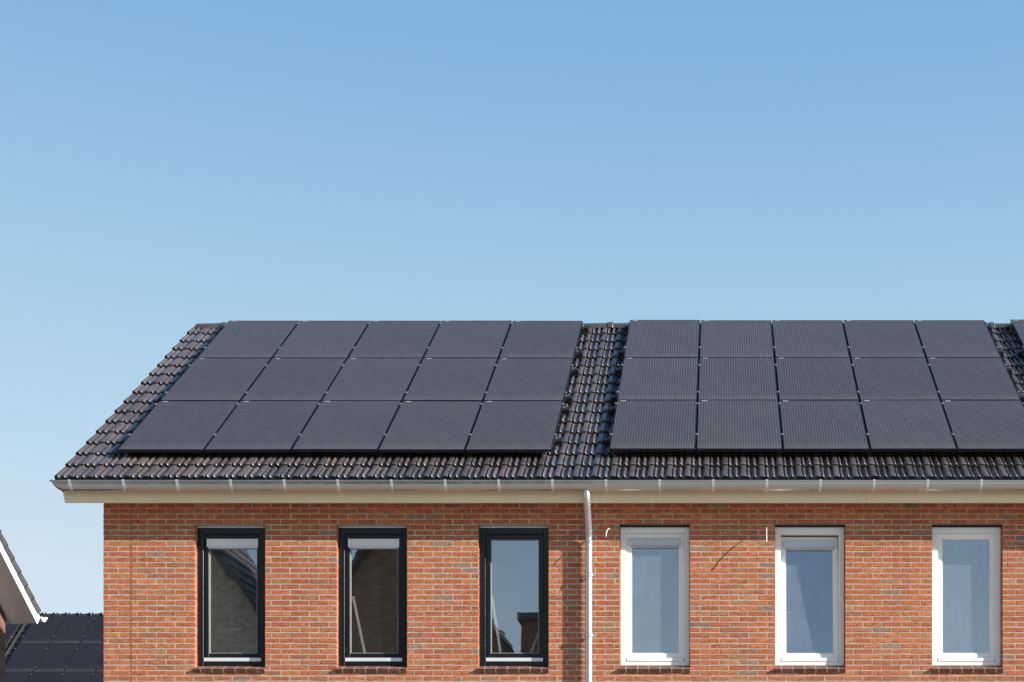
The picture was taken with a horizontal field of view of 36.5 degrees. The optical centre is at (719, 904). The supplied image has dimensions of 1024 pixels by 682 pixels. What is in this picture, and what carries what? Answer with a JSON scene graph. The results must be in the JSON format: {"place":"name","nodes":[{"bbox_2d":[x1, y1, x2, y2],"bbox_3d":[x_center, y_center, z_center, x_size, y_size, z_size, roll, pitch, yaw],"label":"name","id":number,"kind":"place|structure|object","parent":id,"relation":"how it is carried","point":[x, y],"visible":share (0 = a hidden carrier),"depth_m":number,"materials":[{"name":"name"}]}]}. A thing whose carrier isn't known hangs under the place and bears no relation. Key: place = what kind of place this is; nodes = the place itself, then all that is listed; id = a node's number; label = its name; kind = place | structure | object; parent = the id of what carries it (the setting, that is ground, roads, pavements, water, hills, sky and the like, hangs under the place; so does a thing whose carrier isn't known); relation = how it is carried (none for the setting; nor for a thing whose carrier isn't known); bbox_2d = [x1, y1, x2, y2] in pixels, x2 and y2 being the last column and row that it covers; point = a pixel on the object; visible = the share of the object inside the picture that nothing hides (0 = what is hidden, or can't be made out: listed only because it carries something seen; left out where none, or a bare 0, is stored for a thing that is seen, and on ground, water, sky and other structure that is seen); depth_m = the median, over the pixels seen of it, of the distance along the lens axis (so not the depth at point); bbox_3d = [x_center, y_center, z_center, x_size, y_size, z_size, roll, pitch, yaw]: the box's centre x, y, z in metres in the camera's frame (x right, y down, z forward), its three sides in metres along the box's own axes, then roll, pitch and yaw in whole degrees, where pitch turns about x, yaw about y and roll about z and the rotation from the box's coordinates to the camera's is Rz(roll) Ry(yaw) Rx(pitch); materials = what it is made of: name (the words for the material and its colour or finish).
{"place":"outdoors","nodes":[
{"label":"outdoors","id":0,"kind":"place"},
{"bbox_2d":[0,529,47,681],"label":"brick house","id":1,"kind":"structure","parent":0,"point":[19,604],"depth_m":25.67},
{"bbox_2d":[0,0,1023,613],"label":"sky","id":2,"kind":"structure","parent":0,"point":[168,168],"materials":[{"name":"blue"}]},
{"label":"ground","id":3,"kind":"structure","parent":0,"visible":0},
{"bbox_2d":[5,612,102,664],"bbox_3d":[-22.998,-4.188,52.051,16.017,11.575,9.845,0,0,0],"label":"roof","id":4,"kind":"structure","parent":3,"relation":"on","point":[17,637],"depth_m":51.27,"materials":[{"name":"black tile"}]},
{"bbox_2d":[49,322,637,681],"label":"brick house","id":5,"kind":"structure","parent":3,"relation":"on","point":[378,566],"depth_m":17.67,"materials":[{"name":"brick"}]},
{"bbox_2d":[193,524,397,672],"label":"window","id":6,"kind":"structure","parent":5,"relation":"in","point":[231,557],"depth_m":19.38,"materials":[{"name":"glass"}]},
{"bbox_2d":[121,434,562,444],"bbox_3d":[-4.461,-5.499,18.042,5.202,0.107,0.105,0,37,0],"label":"mounting rail","id":7,"kind":"object","parent":5,"relation":"attached to","point":[559,441],"visible":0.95,"depth_m":18.03,"materials":[{"name":"black metal"}]},
{"bbox_2d":[118,401,239,451],"bbox_3d":[-6.474,-5.757,18.347,0.992,0.035,1.667,0,37,0],"label":"solar panel","id":8,"kind":"object","parent":7,"relation":"attached to","point":[179,426],"visible":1,"depth_m":18.28,"materials":[{"name":"black glass"}]},
{"bbox_2d":[205,401,320,451],"bbox_3d":[-5.468,-5.759,18.346,0.992,0.035,1.667,0,37,0],"label":"solar panel","id":9,"kind":"object","parent":7,"relation":"attached to","point":[263,426],"visible":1,"depth_m":18.27,"materials":[{"name":"black glass"}]},
{"bbox_2d":[292,400,401,451],"bbox_3d":[-4.460,-5.760,18.345,0.992,0.035,1.667,0,37,0],"label":"solar panel","id":10,"kind":"object","parent":7,"relation":"attached to","point":[347,425],"visible":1,"depth_m":18.27,"materials":[{"name":"black glass"}]},
{"bbox_2d":[379,401,481,451],"bbox_3d":[-3.455,-5.757,18.348,0.992,0.035,1.667,0,37,0],"label":"solar panel","id":11,"kind":"object","parent":7,"relation":"attached to","point":[431,426],"visible":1,"depth_m":18.28,"materials":[{"name":"black glass"}]},
{"bbox_2d":[466,401,562,451],"bbox_3d":[-2.447,-5.758,18.347,0.992,0.037,1.667,0,37,0],"label":"solar panel","id":12,"kind":"object","parent":7,"relation":"attached to","point":[515,426],"visible":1,"depth_m":18.28,"materials":[{"name":"black glass"}]},
{"bbox_2d":[148,403,569,413],"bbox_3d":[-4.461,-6.141,18.894,5.202,0.107,0.105,0,37,0],"label":"mounting rail","id":13,"kind":"object","parent":5,"relation":"attached to","point":[566,410],"visible":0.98,"depth_m":18.88,"materials":[{"name":"black metal"}]},
{"bbox_2d":[158,392,572,401],"bbox_3d":[-4.461,-6.400,19.237,5.202,0.107,0.105,0,37,0],"label":"mounting rail","id":14,"kind":"object","parent":5,"relation":"attached to","point":[569,398],"visible":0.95,"depth_m":19.22,"materials":[{"name":"black metal"}]},
{"bbox_2d":[160,358,270,400],"bbox_3d":[-6.475,-6.770,19.688,0.992,0.035,1.667,0,37,0],"label":"solar panel","id":15,"kind":"object","parent":14,"relation":"attached to","point":[216,379],"visible":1,"depth_m":19.65,"materials":[{"name":"black glass"}]},
{"bbox_2d":[241,358,346,400],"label":"solar panel","id":16,"kind":"object","parent":14,"relation":"attached to","point":[295,379],"visible":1,"depth_m":19.64,"materials":[{"name":"black glass"}]},
{"bbox_2d":[322,358,422,400],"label":"solar panel","id":17,"kind":"object","parent":14,"relation":"attached to","point":[373,378],"visible":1,"depth_m":19.65,"materials":[{"name":"black glass"}]},
{"bbox_2d":[403,358,497,402],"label":"solar panel","id":18,"kind":"object","parent":14,"relation":"attached to","point":[451,379],"visible":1,"depth_m":19.64,"materials":[{"name":"black glass"}]},
{"bbox_2d":[484,358,573,402],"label":"solar panel","id":19,"kind":"object","parent":14,"relation":"attached to","point":[529,379],"visible":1,"depth_m":19.65,"materials":[{"name":"black glass"}]},
{"bbox_2d":[182,364,578,374],"bbox_3d":[-4.461,-7.042,20.089,5.202,0.107,0.105,0,37,0],"label":"mounting rail","id":20,"kind":"object","parent":5,"relation":"attached to","point":[575,371],"visible":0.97,"depth_m":20.07,"materials":[{"name":"black metal"}]},
{"bbox_2d":[198,347,582,356],"bbox_3d":[-4.461,-7.491,20.685,5.202,0.107,0.105,0,37,0],"label":"mounting rail","id":21,"kind":"object","parent":5,"relation":"attached to","point":[580,353],"visible":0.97,"depth_m":20.68,"materials":[{"name":"black metal"}]},
{"bbox_2d":[197,321,298,358],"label":"solar panel","id":22,"kind":"object","parent":21,"relation":"attached to","point":[249,339],"visible":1,"depth_m":20.99,"materials":[{"name":"black glass"}]},
{"bbox_2d":[273,321,369,358],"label":"solar panel","id":23,"kind":"object","parent":21,"relation":"attached to","point":[322,339],"visible":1,"depth_m":20.99,"materials":[{"name":"black glass"}]},
{"bbox_2d":[348,321,440,358],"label":"solar panel","id":24,"kind":"object","parent":21,"relation":"attached to","point":[395,339],"visible":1,"depth_m":20.99,"materials":[{"name":"black glass"}]},
{"bbox_2d":[424,320,511,358],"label":"solar panel","id":25,"kind":"object","parent":21,"relation":"attached to","point":[469,339],"visible":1,"depth_m":20.99,"materials":[{"name":"black glass"}]},
{"bbox_2d":[499,321,582,358],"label":"solar panel","id":26,"kind":"object","parent":21,"relation":"attached to","point":[542,339],"visible":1,"depth_m":21.00,"materials":[{"name":"black glass"}]},
{"bbox_2d":[219,322,588,331],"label":"mounting rail","id":27,"kind":"object","parent":5,"relation":"attached to","point":[586,328],"visible":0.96,"depth_m":21.56,"materials":[{"name":"black metal"}]},
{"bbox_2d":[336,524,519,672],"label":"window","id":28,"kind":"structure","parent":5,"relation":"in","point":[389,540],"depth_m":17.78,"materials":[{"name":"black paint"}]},
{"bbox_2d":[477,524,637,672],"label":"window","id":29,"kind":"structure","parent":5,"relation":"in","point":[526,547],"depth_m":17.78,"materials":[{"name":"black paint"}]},
{"bbox_2d":[578,322,1023,681],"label":"brick house","id":30,"kind":"structure","parent":3,"relation":"on","point":[888,566],"depth_m":17.67,"materials":[{"name":"brick"}]},
{"bbox_2d":[619,524,689,672],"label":"window","id":31,"kind":"structure","parent":30,"relation":"in","point":[660,553],"depth_m":17.78,"materials":[{"name":"white paint"}]},
{"bbox_2d":[604,433,953,444],"bbox_3d":[1.236,-5.508,18.048,5.212,0.107,0.105,0,37,0],"label":"mounting rail","id":32,"kind":"object","parent":30,"relation":"attached to","point":[607,440],"visible":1,"depth_m":18.04,"materials":[{"name":"black metal"}]},
{"bbox_2d":[610,400,696,450],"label":"solar panel","id":33,"kind":"object","parent":32,"relation":"attached to","point":[654,425],"visible":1,"depth_m":18.29,"materials":[{"name":"black glass"}]},
{"bbox_2d":[697,400,781,451],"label":"solar panel","id":34,"kind":"object","parent":32,"relation":"attached to","point":[738,425],"visible":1,"depth_m":18.26,"materials":[{"name":"black glass"}]},
{"bbox_2d":[779,400,869,451],"bbox_3d":[1.236,-5.767,18.353,0.992,0.035,1.667,0,37,0],"label":"solar panel","id":35,"kind":"object","parent":32,"relation":"attached to","point":[823,425],"visible":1,"depth_m":18.27,"materials":[{"name":"black glass"}]},
{"bbox_2d":[860,400,956,450],"bbox_3d":[2.246,-5.769,18.351,0.992,0.037,1.667,0,37,0],"label":"solar panel","id":36,"kind":"object","parent":32,"relation":"attached to","point":[906,425],"visible":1,"depth_m":18.29,"materials":[{"name":"black glass"}]},
{"bbox_2d":[941,400,1023,451],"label":"solar panel","id":37,"kind":"object","parent":32,"relation":"attached to","point":[986,425],"visible":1,"depth_m":18.32,"materials":[{"name":"black glass"}]},
{"bbox_2d":[623,322,991,330],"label":"mounting rail","id":38,"kind":"object","parent":30,"relation":"attached to","point":[626,327],"visible":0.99,"depth_m":21.57,"materials":[{"name":"black metal"}]},
{"bbox_2d":[775,524,845,672],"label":"window","id":39,"kind":"structure","parent":30,"relation":"in","point":[810,571],"depth_m":17.89,"materials":[{"name":"glass"}]},
{"bbox_2d":[619,346,1003,355],"bbox_3d":[1.236,-7.500,20.691,5.212,0.107,0.105,0,37,0],"label":"mounting rail","id":40,"kind":"object","parent":30,"relation":"attached to","point":[622,352],"visible":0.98,"depth_m":20.68,"materials":[{"name":"black metal"}]},
{"bbox_2d":[624,320,699,356],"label":"solar panel","id":41,"kind":"object","parent":40,"relation":"attached to","point":[662,338],"visible":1,"depth_m":21.01,"materials":[{"name":"black glass"}]},
{"bbox_2d":[700,320,773,357],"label":"solar panel","id":42,"kind":"object","parent":40,"relation":"attached to","point":[736,338],"visible":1,"depth_m":21.02,"materials":[{"name":"black glass"}]},
{"bbox_2d":[772,320,849,357],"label":"solar panel","id":43,"kind":"object","parent":40,"relation":"attached to","point":[809,338],"visible":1,"depth_m":21.02,"materials":[{"name":"black glass"}]},
{"bbox_2d":[843,320,924,356],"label":"solar panel","id":44,"kind":"object","parent":40,"relation":"attached to","point":[882,338],"visible":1,"depth_m":21.02,"materials":[{"name":"black glass"}]},
{"bbox_2d":[616,364,1011,373],"bbox_3d":[1.236,-7.051,20.095,5.212,0.107,0.105,0,37,0],"label":"mounting rail","id":45,"kind":"object","parent":30,"relation":"attached to","point":[619,370],"visible":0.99,"depth_m":20.08,"materials":[{"name":"black metal"}]},
{"bbox_2d":[609,402,1023,412],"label":"mounting rail","id":46,"kind":"object","parent":30,"relation":"attached to","point":[612,409],"visible":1,"depth_m":18.89,"materials":[{"name":"black metal"}]},
{"bbox_2d":[611,391,1023,401],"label":"mounting rail","id":47,"kind":"object","parent":30,"relation":"attached to","point":[614,398],"visible":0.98,"depth_m":19.23,"materials":[{"name":"black metal"}]},
{"bbox_2d":[617,357,698,399],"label":"solar panel","id":48,"kind":"object","parent":47,"relation":"attached to","point":[659,378],"visible":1,"depth_m":19.67,"materials":[{"name":"black glass"}]},
{"bbox_2d":[698,357,777,399],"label":"solar panel","id":49,"kind":"object","parent":47,"relation":"attached to","point":[737,378],"visible":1,"depth_m":19.67,"materials":[{"name":"black glass"}]},
{"bbox_2d":[775,357,858,399],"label":"solar panel","id":50,"kind":"object","parent":47,"relation":"attached to","point":[815,378],"visible":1,"depth_m":19.67,"materials":[{"name":"black glass"}]},
{"bbox_2d":[851,357,939,401],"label":"solar panel","id":51,"kind":"object","parent":47,"relation":"attached to","point":[893,378],"visible":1,"depth_m":19.67,"materials":[{"name":"black glass"}]},
{"bbox_2d":[927,357,1020,399],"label":"solar panel","id":52,"kind":"object","parent":47,"relation":"attached to","point":[971,378],"visible":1,"depth_m":19.67,"materials":[{"name":"black glass"}]},
{"bbox_2d":[914,320,1000,358],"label":"solar panel","id":53,"kind":"object","parent":30,"relation":"attached to","point":[955,338],"visible":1,"depth_m":21.02,"materials":[{"name":"black glass"}]},
{"bbox_2d":[932,524,1002,672],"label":"window","id":54,"kind":"structure","parent":30,"relation":"in","point":[966,558],"depth_m":19.23,"materials":[{"name":"glass"}]},
{"bbox_2d":[993,323,1023,390],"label":"brick house","id":55,"kind":"structure","parent":3,"relation":"on","point":[1010,342],"depth_m":21.04,"materials":[{"name":"tile"}]},
{"bbox_2d":[1005,321,1012,330],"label":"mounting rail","id":56,"kind":"object","parent":55,"relation":"attached to","point":[1007,327],"visible":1,"depth_m":21.59,"materials":[{"name":"black metal"}]},
{"bbox_2d":[1017,346,1023,355],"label":"mounting rail","id":57,"kind":"object","parent":55,"relation":"attached to","point":[1020,352],"visible":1,"depth_m":20.69,"materials":[{"name":"black metal"}]},
{"bbox_2d":[1010,320,1023,345],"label":"solar panel","id":58,"kind":"object","parent":57,"relation":"attached to","point":[1018,326],"visible":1,"depth_m":21.38,"materials":[{"name":"black glass"}]},
{"label":"rail","id":59,"kind":"object","parent":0,"visible":0},
{"bbox_2d":[5,672,31,681],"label":"solar panel","id":60,"kind":"object","parent":59,"relation":"attached to","point":[17,676],"visible":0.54,"depth_m":49.15,"materials":[{"name":"black glass"}]},
{"bbox_2d":[27,672,62,681],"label":"solar panel","id":61,"kind":"object","parent":59,"relation":"attached to","point":[45,677],"visible":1,"depth_m":49.12,"materials":[{"name":"black glass"}]},
{"bbox_2d":[58,672,94,681],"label":"solar panel","id":62,"kind":"object","parent":59,"relation":"attached to","point":[76,676],"visible":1,"depth_m":49.14,"materials":[{"name":"black glass"}]},
{"bbox_2d":[90,672,103,681],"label":"solar panel","id":63,"kind":"object","parent":59,"relation":"attached to","point":[97,677],"visible":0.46,"depth_m":49.10,"materials":[{"name":"black glass"}]},
{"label":"rail","id":64,"kind":"object","parent":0,"visible":0},
{"bbox_2d":[5,643,48,671],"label":"solar panel","id":65,"kind":"object","parent":64,"relation":"attached to","point":[25,657],"visible":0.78,"depth_m":49.96,"materials":[{"name":"black glass"}]},
{"bbox_2d":[33,643,78,671],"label":"solar panel","id":66,"kind":"object","parent":64,"relation":"attached to","point":[56,657],"visible":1,"depth_m":49.96,"materials":[{"name":"black glass"}]},
{"bbox_2d":[64,643,103,671],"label":"solar panel","id":67,"kind":"object","parent":64,"relation":"attached to","point":[87,657],"visible":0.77,"depth_m":49.92,"materials":[{"name":"black glass"}]},
{"bbox_2d":[95,658,103,671],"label":"solar panel","id":68,"kind":"object","parent":64,"relation":"attached to","point":[100,667],"visible":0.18,"depth_m":49.53,"materials":[{"name":"black glass"}]},
{"label":"rail","id":69,"kind":"object","parent":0,"visible":0},
{"bbox_2d":[20,616,64,642],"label":"solar panel","id":70,"kind":"object","parent":69,"relation":"attached to","point":[42,632],"visible":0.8,"depth_m":51.16,"materials":[{"name":"black glass"}]},
{"bbox_2d":[50,616,94,643],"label":"solar panel","id":71,"kind":"object","parent":69,"relation":"attached to","point":[72,629],"visible":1,"depth_m":51.21,"materials":[{"name":"black glass"}]},
{"bbox_2d":[80,616,103,642],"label":"solar panel","id":72,"kind":"object","parent":69,"relation":"attached to","point":[94,633],"visible":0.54,"depth_m":51.08,"materials":[{"name":"black glass"}]},
{"label":"rail","id":73,"kind":"object","parent":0,"visible":0},
{"bbox_2d":[5,616,18,643],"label":"solar panel","id":74,"kind":"object","parent":73,"relation":"attached to","point":[10,629],"visible":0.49,"depth_m":51.16,"materials":[{"name":"black glass"}]}
]}

